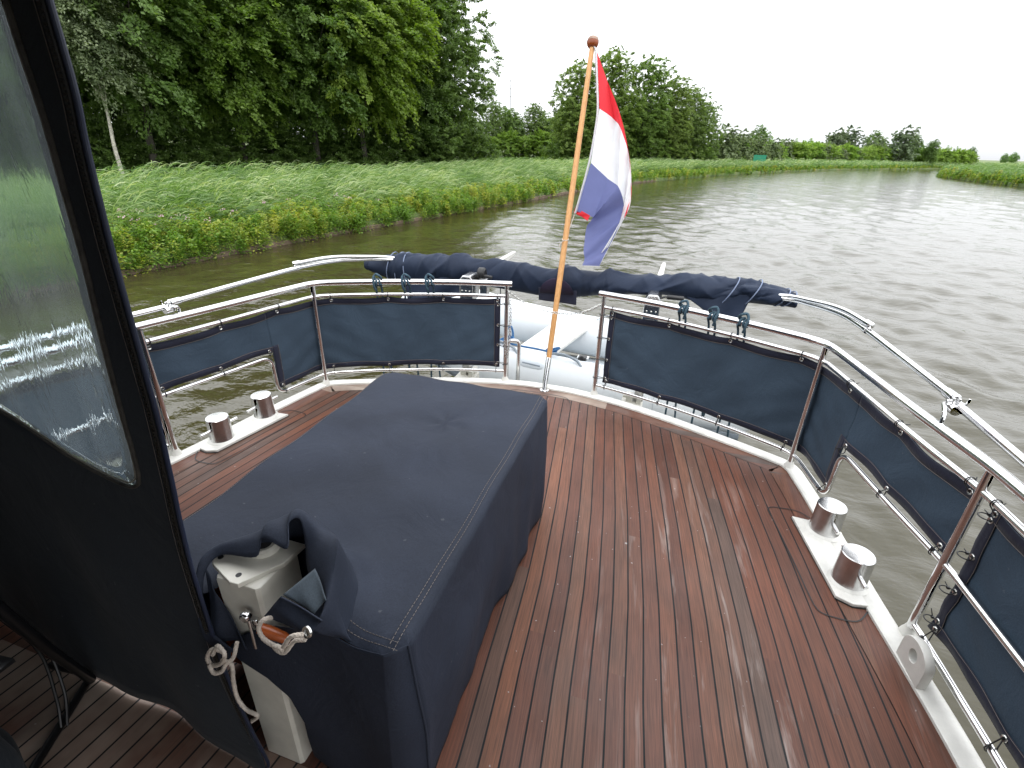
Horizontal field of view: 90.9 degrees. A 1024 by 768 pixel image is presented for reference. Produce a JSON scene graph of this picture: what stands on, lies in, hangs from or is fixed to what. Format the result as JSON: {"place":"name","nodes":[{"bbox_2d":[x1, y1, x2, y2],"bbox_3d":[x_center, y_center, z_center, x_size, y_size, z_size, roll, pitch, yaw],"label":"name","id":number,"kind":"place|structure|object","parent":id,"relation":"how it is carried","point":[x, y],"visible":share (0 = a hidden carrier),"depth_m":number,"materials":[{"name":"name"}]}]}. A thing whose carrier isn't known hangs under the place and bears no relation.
{"place":"outdoors","nodes":[
{"label":"outdoors","id":0,"kind":"place"},
{"bbox_2d":[173,157,545,178],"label":"meadow grass","id":1,"kind":"structure","parent":0,"point":[499,158],"depth_m":100.52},
{"bbox_2d":[101,137,1023,269],"bbox_3d":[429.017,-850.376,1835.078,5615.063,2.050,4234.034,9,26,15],"label":"ground","id":2,"kind":"structure","parent":0,"point":[534,195],"depth_m":23.76,"materials":[{"name":"green soil"}]},
{"bbox_2d":[86,123,127,177],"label":"undergrowth bush","id":3,"kind":"object","parent":2,"relation":"on","point":[93,140],"visible":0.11,"depth_m":35.43,"materials":[{"name":"green plant"}]},
{"bbox_2d":[54,0,164,177],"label":"birch tree","id":4,"kind":"object","parent":2,"relation":"on","point":[89,63],"visible":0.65,"depth_m":30.70,"materials":[{"name":"plant"}]},
{"bbox_2d":[83,108,148,178],"bbox_3d":[-29.913,-16.899,36.144,6.794,5.116,6.566,-10,28,-23],"label":"undergrowth bush","id":5,"kind":"object","parent":2,"relation":"on","point":[105,152],"visible":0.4,"depth_m":35.69,"materials":[{"name":"green plant"}]},
{"bbox_2d":[93,114,171,170],"bbox_3d":[-32.628,-20.296,43.166,6.502,5.067,6.728,-18,32,-36],"label":"undergrowth bush","id":6,"kind":"object","parent":2,"relation":"on","point":[122,125],"visible":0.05,"depth_m":41.87,"materials":[{"name":"green plant"}]},
{"bbox_2d":[73,2,197,126],"bbox_3d":[-35.311,-28.897,43.825,13.997,19.336,13.660,2,25,0],"label":"forest tree","id":7,"kind":"object","parent":2,"relation":"on","point":[111,109],"visible":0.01,"depth_m":44.53,"materials":[{"name":"green plant"}]},
{"bbox_2d":[56,0,238,177],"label":"broadleaf tree","id":8,"kind":"object","parent":2,"relation":"on","point":[163,43],"visible":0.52,"depth_m":33.54,"materials":[{"name":"green plant"}]},
{"bbox_2d":[113,117,202,175],"bbox_3d":[-27.263,-17.901,38.461,6.777,5.104,6.550,20,31,33],"label":"undergrowth bush","id":9,"kind":"object","parent":2,"relation":"on","point":[163,153],"visible":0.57,"depth_m":37.64,"materials":[{"name":"green plant"}]},
{"bbox_2d":[152,104,215,170],"bbox_3d":[-29.826,-21.503,44.976,7.828,6.100,8.100,-16,31,-33],"label":"undergrowth bush","id":10,"kind":"object","parent":2,"relation":"on","point":[173,115],"visible":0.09,"depth_m":44.00,"materials":[{"name":"green plant"}]},
{"bbox_2d":[121,0,258,132],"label":"forest tree","id":11,"kind":"object","parent":2,"relation":"on","point":[176,104],"depth_m":48.28,"materials":[{"name":"green plant"}]},
{"bbox_2d":[165,123,244,172],"bbox_3d":[-24.553,-18.207,39.946,5.822,4.384,5.626,17,30,30],"label":"undergrowth bush","id":12,"kind":"object","parent":2,"relation":"on","point":[199,140],"visible":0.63,"depth_m":39.05,"materials":[{"name":"green plant"}]},
{"bbox_2d":[136,0,303,168],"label":"broadleaf tree","id":13,"kind":"object","parent":2,"relation":"on","point":[267,90],"visible":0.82,"depth_m":36.40,"materials":[{"name":"green plant"}]},
{"bbox_2d":[191,116,275,170],"bbox_3d":[-23.108,-18.966,41.017,6.765,5.095,6.538,20,31,34],"label":"undergrowth bush","id":14,"kind":"object","parent":2,"relation":"on","point":[228,136],"visible":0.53,"depth_m":40.05,"materials":[{"name":"green plant"}]},
{"bbox_2d":[118,189,378,225],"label":"wildflowers","id":15,"kind":"object","parent":2,"relation":"on","point":[209,217],"visible":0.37,"depth_m":16.48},
{"bbox_2d":[239,122,310,171],"bbox_3d":[-20.674,-19.978,43.515,6.268,4.885,6.487,-3,26,-11],"label":"undergrowth bush","id":16,"kind":"object","parent":2,"relation":"on","point":[267,154],"visible":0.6,"depth_m":42.54,"materials":[{"name":"green plant"}]},
{"bbox_2d":[245,113,325,168],"bbox_3d":[-22.540,-23.767,49.821,8.436,6.574,8.730,2,25,2],"label":"undergrowth bush","id":17,"kind":"object","parent":2,"relation":"on","point":[298,133],"visible":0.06,"depth_m":48.99,"materials":[{"name":"green plant"}]},
{"bbox_2d":[200,0,386,164],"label":"broadleaf tree","id":18,"kind":"object","parent":2,"relation":"on","point":[309,110],"visible":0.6,"depth_m":39.71,"materials":[{"name":"green plant"}]},
{"bbox_2d":[269,132,326,169],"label":"undergrowth bush","id":19,"kind":"object","parent":2,"relation":"on","point":[303,149],"visible":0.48,"depth_m":43.67,"materials":[{"name":"green plant"}]},
{"bbox_2d":[293,115,345,160],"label":"undergrowth bush","id":20,"kind":"object","parent":2,"relation":"on","point":[309,130],"visible":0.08,"depth_m":50.76,"materials":[{"name":"green plant"}]},
{"bbox_2d":[106,178,535,277],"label":"bank herbs","id":21,"kind":"object","parent":2,"relation":"on","point":[247,228],"visible":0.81,"depth_m":19.04,"materials":[{"name":"green plant"}]},
{"bbox_2d":[304,125,374,170],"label":"undergrowth bush","id":22,"kind":"object","parent":2,"relation":"on","point":[328,144],"visible":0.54,"depth_m":45.20,"materials":[{"name":"green plant"}]},
{"bbox_2d":[96,156,590,249],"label":"reeds","id":23,"kind":"object","parent":2,"relation":"on","point":[131,193],"visible":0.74,"depth_m":23.09,"materials":[{"name":"plant"}]},
{"bbox_2d":[284,0,442,167],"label":"broadleaf tree","id":24,"kind":"object","parent":2,"relation":"on","point":[393,83],"visible":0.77,"depth_m":40.83,"materials":[{"name":"green plant"}]},
{"bbox_2d":[331,127,398,167],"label":"undergrowth bush","id":25,"kind":"object","parent":2,"relation":"on","point":[374,146],"visible":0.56,"depth_m":46.35,"materials":[{"name":"green plant"}]},
{"bbox_2d":[121,180,653,275],"bbox_3d":[-0.815,-10.695,31.535,2.613,0.820,83.093,13,28,23],"label":"revetment","id":26,"kind":"object","parent":2,"relation":"on","point":[283,242],"visible":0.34,"depth_m":19.21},
{"bbox_2d":[367,123,428,167],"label":"undergrowth bush","id":27,"kind":"object","parent":2,"relation":"on","point":[394,145],"visible":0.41,"depth_m":48.20,"materials":[{"name":"green plant"}]},
{"bbox_2d":[337,0,464,155],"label":"broadleaf tree","id":28,"kind":"object","parent":2,"relation":"on","point":[432,108],"visible":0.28,"depth_m":47.23,"materials":[{"name":"green plant"}]},
{"bbox_2d":[406,131,457,166],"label":"undergrowth bush","id":29,"kind":"object","parent":2,"relation":"on","point":[427,151],"visible":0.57,"depth_m":49.85,"materials":[{"name":"green plant"}]},
{"bbox_2d":[410,126,472,166],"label":"undergrowth bush","id":30,"kind":"object","parent":2,"relation":"on","point":[460,149],"visible":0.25,"depth_m":51.34,"materials":[{"name":"green plant"}]},
{"bbox_2d":[395,0,504,161],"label":"broadleaf tree","id":31,"kind":"object","parent":2,"relation":"on","point":[470,57],"visible":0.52,"depth_m":48.99,"materials":[{"name":"green plant"}]},
{"bbox_2d":[451,131,502,163],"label":"undergrowth bush","id":32,"kind":"object","parent":2,"relation":"on","point":[475,149],"visible":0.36,"depth_m":52.50,"materials":[{"name":"green plant"}]},
{"bbox_2d":[478,100,507,156],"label":"forest tree","id":33,"kind":"object","parent":2,"relation":"on","point":[490,118],"visible":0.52,"depth_m":123.25,"materials":[{"name":"green plant"}]},
{"bbox_2d":[496,127,524,158],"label":"meadow bush","id":34,"kind":"object","parent":2,"relation":"on","point":[509,138],"visible":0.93,"depth_m":121.21,"materials":[{"name":"green plant"}]},
{"bbox_2d":[500,108,526,149],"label":"forest tree","id":35,"kind":"object","parent":2,"relation":"on","point":[515,121],"visible":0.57,"depth_m":124.73,"materials":[{"name":"green plant"}]},
{"bbox_2d":[516,132,539,158],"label":"meadow bush","id":36,"kind":"object","parent":2,"relation":"on","point":[527,146],"visible":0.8,"depth_m":122.49,"materials":[{"name":"green plant"}]},
{"bbox_2d":[522,103,547,157],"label":"forest tree","id":37,"kind":"object","parent":2,"relation":"on","point":[533,124],"visible":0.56,"depth_m":125.58,"materials":[{"name":"green plant"}]},
{"bbox_2d":[524,127,555,158],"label":"meadow bush","id":38,"kind":"object","parent":2,"relation":"on","point":[539,138],"visible":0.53,"depth_m":122.63,"materials":[{"name":"green plant"}]},
{"bbox_2d":[535,138,572,160],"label":"clump bush","id":39,"kind":"object","parent":2,"relation":"on","point":[548,150],"visible":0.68,"depth_m":84.21,"materials":[{"name":"green plant"}]},
{"bbox_2d":[543,58,596,158],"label":"broadleaf tree","id":40,"kind":"object","parent":2,"relation":"on","point":[571,107],"visible":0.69,"depth_m":81.62,"materials":[{"name":"green plant"}]},
{"bbox_2d":[559,136,590,159],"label":"clump bush","id":41,"kind":"object","parent":2,"relation":"on","point":[574,148],"visible":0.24,"depth_m":85.30,"materials":[{"name":"green plant"}]},
{"bbox_2d":[579,45,648,158],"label":"broadleaf tree","id":42,"kind":"object","parent":2,"relation":"on","point":[622,99],"visible":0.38,"depth_m":82.10,"materials":[{"name":"green plant"}]},
{"bbox_2d":[493,165,751,199],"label":"bank herbs","id":43,"kind":"object","parent":2,"relation":"on","point":[544,187],"visible":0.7,"depth_m":62.18,"materials":[{"name":"green plant"}]},
{"bbox_2d":[514,156,777,173],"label":"reeds","id":44,"kind":"object","parent":2,"relation":"on","point":[647,164],"visible":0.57,"depth_m":79.33,"materials":[{"name":"plant"}]},
{"bbox_2d":[618,53,681,159],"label":"broadleaf tree","id":45,"kind":"object","parent":2,"relation":"on","point":[647,87],"visible":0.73,"depth_m":85.95,"materials":[{"name":"green plant"}]},
{"bbox_2d":[647,74,701,160],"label":"broadleaf tree","id":46,"kind":"object","parent":2,"relation":"on","point":[676,137],"visible":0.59,"depth_m":89.42,"materials":[{"name":"green plant"}]},
{"bbox_2d":[673,87,717,159],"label":"broadleaf tree","id":47,"kind":"object","parent":2,"relation":"on","point":[701,110],"visible":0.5,"depth_m":93.51,"materials":[{"name":"green plant"}]},
{"bbox_2d":[693,147,719,160],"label":"clump bush","id":48,"kind":"object","parent":2,"relation":"on","point":[710,155],"visible":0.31,"depth_m":96.97,"materials":[{"name":"green plant"}]},
{"bbox_2d":[692,101,727,159],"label":"broadleaf tree","id":49,"kind":"object","parent":2,"relation":"on","point":[713,112],"visible":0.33,"depth_m":98.06,"materials":[{"name":"green plant"}]},
{"bbox_2d":[709,123,744,159],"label":"willow tree","id":50,"kind":"object","parent":2,"relation":"on","point":[727,149],"visible":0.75,"depth_m":107.71,"materials":[{"name":"green plant"}]},
{"bbox_2d":[729,128,756,159],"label":"willow tree","id":51,"kind":"object","parent":2,"relation":"on","point":[744,150],"visible":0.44,"depth_m":111.66,"materials":[{"name":"green plant"}]},
{"bbox_2d":[744,134,770,159],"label":"willow tree","id":52,"kind":"object","parent":2,"relation":"on","point":[761,149],"visible":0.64,"depth_m":117.25,"materials":[{"name":"green plant"}]},
{"bbox_2d":[750,124,773,141],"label":"round tree","id":53,"kind":"object","parent":2,"relation":"on","point":[762,130],"visible":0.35,"depth_m":166.95,"materials":[{"name":"green plant"}]},
{"bbox_2d":[764,137,784,161],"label":"willow tree","id":54,"kind":"object","parent":2,"relation":"on","point":[772,151],"visible":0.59,"depth_m":121.01,"materials":[{"name":"green plant"}]},
{"bbox_2d":[790,138,812,159],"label":"riverside scrub","id":55,"kind":"object","parent":2,"relation":"on","point":[800,144],"visible":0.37,"depth_m":144.00,"materials":[{"name":"green plant"}]},
{"bbox_2d":[805,138,825,159],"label":"riverside scrub","id":56,"kind":"object","parent":2,"relation":"on","point":[815,145],"visible":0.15,"depth_m":149.31,"materials":[{"name":"green plant"}]},
{"bbox_2d":[824,142,841,159],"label":"riverside scrub","id":57,"kind":"object","parent":2,"relation":"on","point":[835,153],"visible":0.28,"depth_m":154.91,"materials":[{"name":"green plant"}]},
{"bbox_2d":[822,127,850,146],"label":"willow tree","id":58,"kind":"object","parent":2,"relation":"on","point":[836,138],"visible":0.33,"depth_m":178.11,"materials":[{"name":"green plant"}]},
{"bbox_2d":[741,164,943,173],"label":"bank herbs","id":59,"kind":"object","parent":2,"relation":"on","point":[776,168],"visible":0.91,"depth_m":130.41,"materials":[{"name":"green plant"}]},
{"bbox_2d":[834,125,865,149],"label":"willow tree","id":60,"kind":"object","parent":2,"relation":"on","point":[854,134],"visible":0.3,"depth_m":179.85,"materials":[{"name":"green plant"}]},
{"bbox_2d":[842,142,859,161],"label":"riverside scrub","id":61,"kind":"object","parent":2,"relation":"on","point":[854,154],"visible":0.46,"depth_m":162.20,"materials":[{"name":"green plant"}]},
{"bbox_2d":[860,144,880,160],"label":"riverside scrub","id":62,"kind":"object","parent":2,"relation":"on","point":[870,148],"visible":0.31,"depth_m":171.84,"materials":[{"name":"green plant"}]},
{"bbox_2d":[861,129,886,149],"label":"broadleaf tree","id":63,"kind":"object","parent":2,"relation":"on","point":[874,137],"visible":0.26,"depth_m":185.78,"materials":[{"name":"green plant"}]},
{"bbox_2d":[731,157,1023,167],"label":"reeds","id":64,"kind":"object","parent":2,"relation":"on","point":[790,162],"visible":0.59,"depth_m":146.56,"materials":[{"name":"plant"}]},
{"bbox_2d":[868,136,889,159],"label":"willow tree","id":65,"kind":"object","parent":2,"relation":"on","point":[881,142],"visible":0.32,"depth_m":176.69,"materials":[{"name":"green plant"}]},
{"bbox_2d":[886,124,921,161],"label":"willow tree","id":66,"kind":"object","parent":2,"relation":"on","point":[900,141],"visible":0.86,"depth_m":178.70,"materials":[{"name":"plant"}]},
{"bbox_2d":[901,133,925,160],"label":"broadleaf tree","id":67,"kind":"object","parent":2,"relation":"on","point":[917,151],"visible":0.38,"depth_m":182.73,"materials":[{"name":"green plant"}]},
{"bbox_2d":[920,139,941,164],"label":"broadleaf tree","id":68,"kind":"object","parent":2,"relation":"on","point":[928,154],"visible":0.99,"depth_m":182.11,"materials":[{"name":"green plant"}]},
{"bbox_2d":[940,145,955,164],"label":"riverside scrub","id":69,"kind":"object","parent":2,"relation":"on","point":[948,158],"visible":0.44,"depth_m":195.23,"materials":[{"name":"green plant"}]},
{"bbox_2d":[953,146,968,163],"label":"riverside scrub","id":70,"kind":"object","parent":2,"relation":"on","point":[961,152],"visible":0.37,"depth_m":199.85,"materials":[{"name":"green plant"}]},
{"bbox_2d":[111,0,1023,160],"label":"sky","id":71,"kind":"structure","parent":0,"point":[953,70],"materials":[{"name":"white"}]},
{"bbox_2d":[122,169,1023,767],"bbox_3d":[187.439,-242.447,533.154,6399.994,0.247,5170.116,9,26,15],"label":"water","id":72,"kind":"structure","parent":0,"point":[922,269],"depth_m":15.36,"materials":[{"name":"liquid"}]},
{"bbox_2d":[0,279,1023,767],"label":"motor yacht","id":73,"kind":"object","parent":72,"relation":"on","point":[684,595],"visible":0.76,"depth_m":1.86,"materials":[{"name":"brown wood"}]},
{"bbox_2d":[0,599,95,767],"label":"folding chair","id":74,"kind":"object","parent":73,"relation":"on","point":[32,636],"visible":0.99,"depth_m":1.43,"materials":[{"name":"black metal"}]},
{"bbox_2d":[0,727,26,767],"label":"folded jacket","id":75,"kind":"object","parent":74,"relation":"hanging from","point":[10,755],"visible":1,"depth_m":1.16,"materials":[{"name":"fabric"}]},
{"bbox_2d":[212,540,311,763],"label":"white column","id":76,"kind":"structure","parent":73,"relation":"on","point":[253,590],"depth_m":1.22,"materials":[{"name":"beige paint"}]},
{"bbox_2d":[215,587,357,664],"bbox_3d":[-0.446,0.556,1.935,0.693,0.480,1.230,9,26,15],"label":"deck locker","id":77,"kind":"object","parent":73,"relation":"on","point":[229,643],"depth_m":1.63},
{"bbox_2d":[183,371,546,767],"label":"deck box cover","id":78,"kind":"object","parent":77,"relation":"on","point":[406,509],"visible":0.92,"depth_m":1.43,"materials":[{"name":"fabric"}]},
{"bbox_2d":[205,641,259,722],"bbox_3d":[-0.666,0.713,1.203,0.109,0.269,0.038,6,26,9],"label":"drawcord","id":79,"kind":"object","parent":78,"relation":"hanging from","point":[220,649],"visible":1,"depth_m":1.17,"materials":[{"name":"fabric"}]},
{"bbox_2d":[256,623,290,643],"bbox_3d":[-0.539,0.564,1.141,0.079,0.044,0.028,3,25,4],"label":"wooden cleat","id":80,"kind":"object","parent":78,"relation":"attached to","point":[272,633],"visible":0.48,"depth_m":1.13,"materials":[{"name":"wood"}]},
{"bbox_2d":[256,615,306,654],"bbox_3d":[-0.475,0.517,1.038,0.133,0.080,0.045,18,30,31],"label":"drawcord","id":81,"kind":"object","parent":78,"relation":"attached to","point":[282,649],"visible":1,"depth_m":1.02,"materials":[{"name":"fabric"}]},
{"bbox_2d":[147,292,509,396],"bbox_3d":[-1.084,-0.260,3.362,2.134,0.602,0.572,-12,29,-27],"label":"weather cloth","id":82,"kind":"object","parent":73,"relation":"attached to","point":[391,331],"visible":0.98,"depth_m":3.53,"materials":[{"name":"fabric"}]},
{"bbox_2d":[372,273,392,373],"bbox_3d":[-0.931,-0.075,3.834,0.160,1.591,0.256,-9,27,-21],"label":"mooring rope","id":83,"kind":"object","parent":73,"relation":"attached to","point":[375,285],"visible":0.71,"depth_m":3.40,"materials":[{"name":"blue fabric"}]},
{"bbox_2d":[401,273,418,374],"bbox_3d":[-0.740,-0.080,3.856,0.159,1.591,0.255,-8,27,-20],"label":"mooring rope","id":84,"kind":"object","parent":73,"relation":"attached to","point":[403,285],"visible":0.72,"depth_m":3.43,"materials":[{"name":"blue fabric"}]},
{"bbox_2d":[424,273,440,376],"bbox_3d":[-0.578,-0.082,3.870,0.158,1.591,0.256,-6,26,-16],"label":"mooring rope","id":85,"kind":"object","parent":73,"relation":"attached to","point":[427,281],"visible":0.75,"depth_m":3.45,"materials":[{"name":"blue fabric"}]},
{"bbox_2d":[460,251,515,373],"bbox_3d":[-0.189,-0.574,4.128,0.223,0.904,0.720,9,26,15],"label":"davit","id":86,"kind":"object","parent":73,"relation":"attached to","point":[480,273],"visible":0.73,"depth_m":3.75,"materials":[{"name":"metal"}]},
{"bbox_2d":[401,289,748,440],"bbox_3d":[0.468,-0.373,4.855,3.596,0.755,1.502,9,26,15],"label":"inflatable dinghy","id":87,"kind":"object","parent":86,"relation":"hanging from","point":[529,326],"visible":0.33,"depth_m":4.50,"materials":[{"name":"white plastic"}]},
{"bbox_2d":[503,290,511,357],"bbox_3d":[-0.030,-0.417,3.566,0.055,0.502,0.026,9,26,15],"label":"hanging chain","id":88,"kind":"object","parent":73,"relation":"hanging from","point":[510,320],"visible":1,"depth_m":3.58,"materials":[{"name":"metal"}]},
{"bbox_2d":[507,290,600,314],"bbox_3d":[0.282,-0.540,3.422,0.660,0.138,0.036,9,26,15],"label":"gate chain","id":89,"kind":"object","parent":73,"relation":"attached to","point":[553,312],"visible":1,"depth_m":3.46,"materials":[{"name":"metal"}]},
{"bbox_2d":[540,35,598,391],"bbox_3d":[0.395,-1.154,3.548,0.082,2.311,0.922,9,26,15],"label":"flagstaff","id":90,"kind":"object","parent":73,"relation":"on","point":[592,41],"visible":0.98,"depth_m":3.53,"materials":[{"name":"wood"}]},
{"bbox_2d":[559,46,631,265],"bbox_3d":[0.623,-1.546,3.444,0.446,1.366,0.533,9,26,15],"label":"tricolour flag","id":91,"kind":"object","parent":90,"relation":"hanging from","point":[604,200],"visible":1,"depth_m":3.48,"materials":[{"name":"fabric"}]},
{"bbox_2d":[132,255,1023,467],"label":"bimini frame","id":92,"kind":"object","parent":73,"relation":"attached to","point":[953,404],"visible":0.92,"depth_m":2.58,"materials":[{"name":"metal"}]},
{"bbox_2d":[364,252,797,317],"bbox_3d":[0.329,-0.692,3.812,3.233,0.481,0.290,9,26,15],"label":"rolled canvas","id":93,"kind":"object","parent":92,"relation":"on","point":[733,297],"visible":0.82,"depth_m":3.65,"materials":[{"name":"fabric"}]},
{"bbox_2d":[633,262,683,401],"bbox_3d":[1.099,-0.374,3.766,0.247,0.917,0.720,9,26,15],"label":"davit","id":94,"kind":"object","parent":73,"relation":"attached to","point":[653,295],"visible":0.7,"depth_m":3.38,"materials":[{"name":"metal"}]},
{"bbox_2d":[665,300,689,417],"bbox_3d":[1.065,0.179,3.416,0.256,1.591,0.160,-16,30,-32],"label":"mooring rope","id":95,"kind":"object","parent":73,"relation":"attached to","point":[683,312],"visible":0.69,"depth_m":3.01,"materials":[{"name":"blue fabric"}]},
{"bbox_2d":[691,306,719,423],"bbox_3d":[1.205,0.233,3.309,0.255,1.591,0.160,-14,30,-30],"label":"mooring rope","id":96,"kind":"object","parent":73,"relation":"attached to","point":[715,314],"visible":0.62,"depth_m":2.90,"materials":[{"name":"blue fabric"}]},
{"bbox_2d":[716,312,749,437],"bbox_3d":[1.333,0.285,3.207,0.255,1.591,0.159,-14,29,-29],"label":"mooring rope","id":97,"kind":"object","parent":73,"relation":"attached to","point":[746,322],"visible":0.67,"depth_m":2.80,"materials":[{"name":"blue fabric"}]},
{"bbox_2d":[593,306,977,554],"bbox_3d":[1.278,0.119,2.704,0.570,0.602,2.134,-10,28,-23],"label":"weather cloth","id":98,"kind":"object","parent":73,"relation":"attached to","point":[759,390],"visible":0.95,"depth_m":2.79,"materials":[{"name":"fabric"}]},
{"bbox_2d":[919,499,1023,767],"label":"weather cloth","id":99,"kind":"object","parent":73,"relation":"attached to","point":[991,574],"visible":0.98,"depth_m":1.52,"materials":[{"name":"fabric"}]},
{"bbox_2d":[938,176,1023,186],"bbox_3d":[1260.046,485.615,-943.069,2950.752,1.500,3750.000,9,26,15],"label":"ground","id":100,"kind":"structure","parent":0,"point":[1010,183],"depth_m":83.39,"materials":[{"name":"green plant"}]},
{"bbox_2d":[936,166,1023,185],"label":"bank herbs","id":101,"kind":"object","parent":100,"relation":"on","point":[973,175],"visible":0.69,"depth_m":87.52,"materials":[{"name":"green plant"}]},
{"bbox_2d":[940,163,1023,179],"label":"reeds","id":102,"kind":"object","parent":100,"relation":"on","point":[1005,169],"visible":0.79,"depth_m":95.19,"materials":[{"name":"plant"}]},
{"bbox_3d":[-0.983,0.717,-0.432,3.604,2.182,3.280,9,26,15],"label":"awning","id":103,"kind":"object","parent":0,"visible":0},
{"bbox_2d":[0,0,269,767],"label":"side curtain","id":104,"kind":"object","parent":103,"relation":"hanging from","point":[98,577],"visible":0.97,"depth_m":1.05,"materials":[{"name":"fabric"}]},
{"bbox_2d":[0,0,135,484],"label":"clear window","id":105,"kind":"structure","parent":104,"relation":"in","point":[54,378],"depth_m":0.91,"materials":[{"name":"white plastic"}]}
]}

